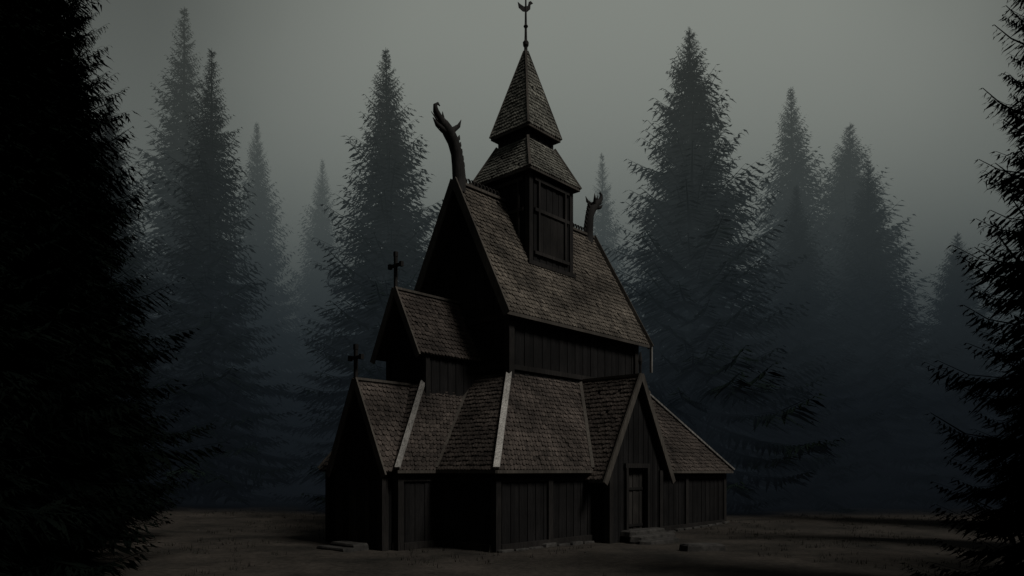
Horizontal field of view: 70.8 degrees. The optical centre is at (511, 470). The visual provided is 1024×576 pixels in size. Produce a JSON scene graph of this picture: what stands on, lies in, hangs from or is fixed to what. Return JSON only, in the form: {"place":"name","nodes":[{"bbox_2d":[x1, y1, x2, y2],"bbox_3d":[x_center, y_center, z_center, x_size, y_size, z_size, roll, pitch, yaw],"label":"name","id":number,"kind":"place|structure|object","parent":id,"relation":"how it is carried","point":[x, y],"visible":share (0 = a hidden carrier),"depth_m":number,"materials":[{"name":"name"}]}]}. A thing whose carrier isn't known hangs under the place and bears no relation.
{"place":"outdoors","nodes":[
{"label":"outdoors","id":0,"kind":"place"},
{"bbox_2d":[42,472,1023,575],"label":"ground","id":1,"kind":"structure","parent":0,"point":[303,556],"depth_m":22.71,"materials":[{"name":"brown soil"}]},
{"bbox_2d":[0,26,125,575],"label":"spruce tree","id":2,"kind":"object","parent":1,"relation":"on","point":[11,519],"visible":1,"depth_m":10.16,"materials":[{"name":"green plant"}]},
{"bbox_2d":[0,0,185,575],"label":"spruce tree","id":3,"kind":"object","parent":1,"relation":"on","point":[33,357],"visible":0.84,"depth_m":14.49,"materials":[{"name":"green plant"}]},
{"bbox_2d":[35,32,174,524],"bbox_3d":[-19.355,-8.549,29.520,10.055,24.271,11.038,0,0,-14],"label":"spruce tree","id":4,"kind":"object","parent":1,"relation":"on","point":[142,320],"visible":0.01,"depth_m":30.66,"materials":[{"name":"green plant"}]},
{"bbox_2d":[0,0,229,568],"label":"spruce tree","id":5,"kind":"object","parent":1,"relation":"on","point":[122,453],"visible":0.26,"depth_m":19.07,"materials":[{"name":"green plant"}]},
{"bbox_2d":[31,0,216,538],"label":"spruce tree","id":6,"kind":"object","parent":1,"relation":"on","point":[86,106],"visible":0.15,"depth_m":24.54,"materials":[{"name":"green plant"}]},
{"bbox_2d":[78,106,172,502],"bbox_3d":[-22.104,-8.504,36.164,10.105,22.680,10.810,-1,-2,38],"label":"spruce tree","id":7,"kind":"object","parent":1,"relation":"on","point":[118,399],"visible":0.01,"depth_m":37.04,"materials":[{"name":"green plant"}]},
{"bbox_2d":[61,59,196,482],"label":"spruce tree","id":8,"kind":"object","parent":1,"relation":"on","point":[147,336],"depth_m":47.70,"materials":[{"name":"green plant"}]},
{"bbox_2d":[89,96,220,508],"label":"spruce tree","id":9,"kind":"object","parent":1,"relation":"on","point":[142,253],"visible":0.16,"depth_m":42.10,"materials":[{"name":"green plant"}]},
{"bbox_2d":[122,8,291,501],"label":"spruce tree","id":10,"kind":"object","parent":1,"relation":"on","point":[174,140],"visible":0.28,"depth_m":49.01,"materials":[{"name":"green plant"}]},
{"bbox_2d":[130,49,321,505],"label":"spruce tree","id":11,"kind":"object","parent":1,"relation":"on","point":[209,398],"visible":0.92,"depth_m":43.56,"materials":[{"name":"green plant"}]},
{"bbox_2d":[200,123,333,494],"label":"spruce tree","id":12,"kind":"object","parent":1,"relation":"on","point":[264,256],"visible":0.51,"depth_m":61.57,"materials":[{"name":"green plant"}]},
{"bbox_2d":[280,159,354,487],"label":"spruce tree","id":13,"kind":"object","parent":1,"relation":"on","point":[316,295],"visible":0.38,"depth_m":73.71,"materials":[{"name":"green plant"}]},
{"bbox_2d":[316,540,368,551],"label":"stone steps","id":14,"kind":"structure","parent":1,"relation":"on","point":[345,546],"depth_m":23.25,"materials":[{"name":"grey stone"}]},
{"bbox_2d":[268,50,442,510],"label":"spruce tree","id":15,"kind":"object","parent":1,"relation":"on","point":[390,230],"visible":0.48,"depth_m":44.96,"materials":[{"name":"green plant"}]},
{"bbox_2d":[318,0,734,552],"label":"stave church","id":16,"kind":"structure","parent":1,"relation":"on","point":[511,403],"depth_m":26.58,"materials":[{"name":"brown wood"}]},
{"bbox_2d":[349,468,642,548],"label":"doors","id":17,"kind":"structure","parent":16,"relation":"in","point":[359,489],"depth_m":24.16,"materials":[{"name":"brown wood"}]},
{"bbox_2d":[143,511,970,571],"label":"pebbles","id":18,"kind":"object","parent":1,"relation":"on","point":[584,552],"visible":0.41,"depth_m":25.43,"materials":[{"name":"grey stone"}]},
{"bbox_2d":[118,237,1020,505],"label":"distant spruce forest","id":19,"kind":"object","parent":1,"relation":"on","point":[270,433],"visible":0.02,"depth_m":56.89,"materials":[{"name":"green plant"}]},
{"bbox_2d":[589,153,643,362],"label":"spruce tree","id":20,"kind":"object","parent":1,"relation":"on","point":[599,219],"visible":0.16,"depth_m":69.54,"materials":[{"name":"green plant"}]},
{"bbox_2d":[620,527,678,544],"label":"stone steps","id":21,"kind":"structure","parent":1,"relation":"on","point":[649,536],"depth_m":26.45,"materials":[{"name":"grey stone"}]},
{"bbox_2d":[679,543,725,551],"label":"stone slab","id":22,"kind":"structure","parent":1,"relation":"on","point":[689,547],"depth_m":23.12,"materials":[{"name":"grey stone"}]},
{"bbox_2d":[601,26,859,513],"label":"spruce tree","id":23,"kind":"object","parent":1,"relation":"on","point":[693,350],"visible":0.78,"depth_m":44.70,"materials":[{"name":"green plant"}]},
{"bbox_2d":[726,186,902,512],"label":"spruce tree","id":24,"kind":"object","parent":1,"relation":"on","point":[805,332],"visible":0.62,"depth_m":47.67,"materials":[{"name":"green plant"}]},
{"bbox_2d":[718,87,913,507],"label":"spruce tree","id":25,"kind":"object","parent":1,"relation":"on","point":[797,175],"visible":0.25,"depth_m":55.09,"materials":[{"name":"green plant"}]},
{"bbox_2d":[728,124,992,502],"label":"spruce tree","id":26,"kind":"object","parent":1,"relation":"on","point":[845,181],"visible":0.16,"depth_m":55.14,"materials":[{"name":"green plant"}]},
{"bbox_2d":[759,158,973,508],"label":"spruce tree","id":27,"kind":"object","parent":1,"relation":"on","point":[876,291],"visible":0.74,"depth_m":48.37,"materials":[{"name":"green plant"}]},
{"bbox_2d":[875,231,1021,506],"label":"spruce tree","id":28,"kind":"object","parent":1,"relation":"on","point":[955,295],"visible":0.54,"depth_m":49.05,"materials":[{"name":"green plant"}]},
{"bbox_2d":[900,0,1023,575],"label":"spruce tree","id":29,"kind":"object","parent":1,"relation":"on","point":[1004,521],"visible":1,"depth_m":14.89,"materials":[{"name":"green plant"}]},
{"bbox_2d":[971,257,1023,519],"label":"spruce tree","id":30,"kind":"object","parent":1,"relation":"on","point":[1001,412],"visible":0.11,"depth_m":32.34,"materials":[{"name":"green plant"}]},
{"bbox_2d":[65,0,1023,464],"label":"sky","id":31,"kind":"structure","parent":0,"point":[909,75],"materials":[{"name":"grey"}]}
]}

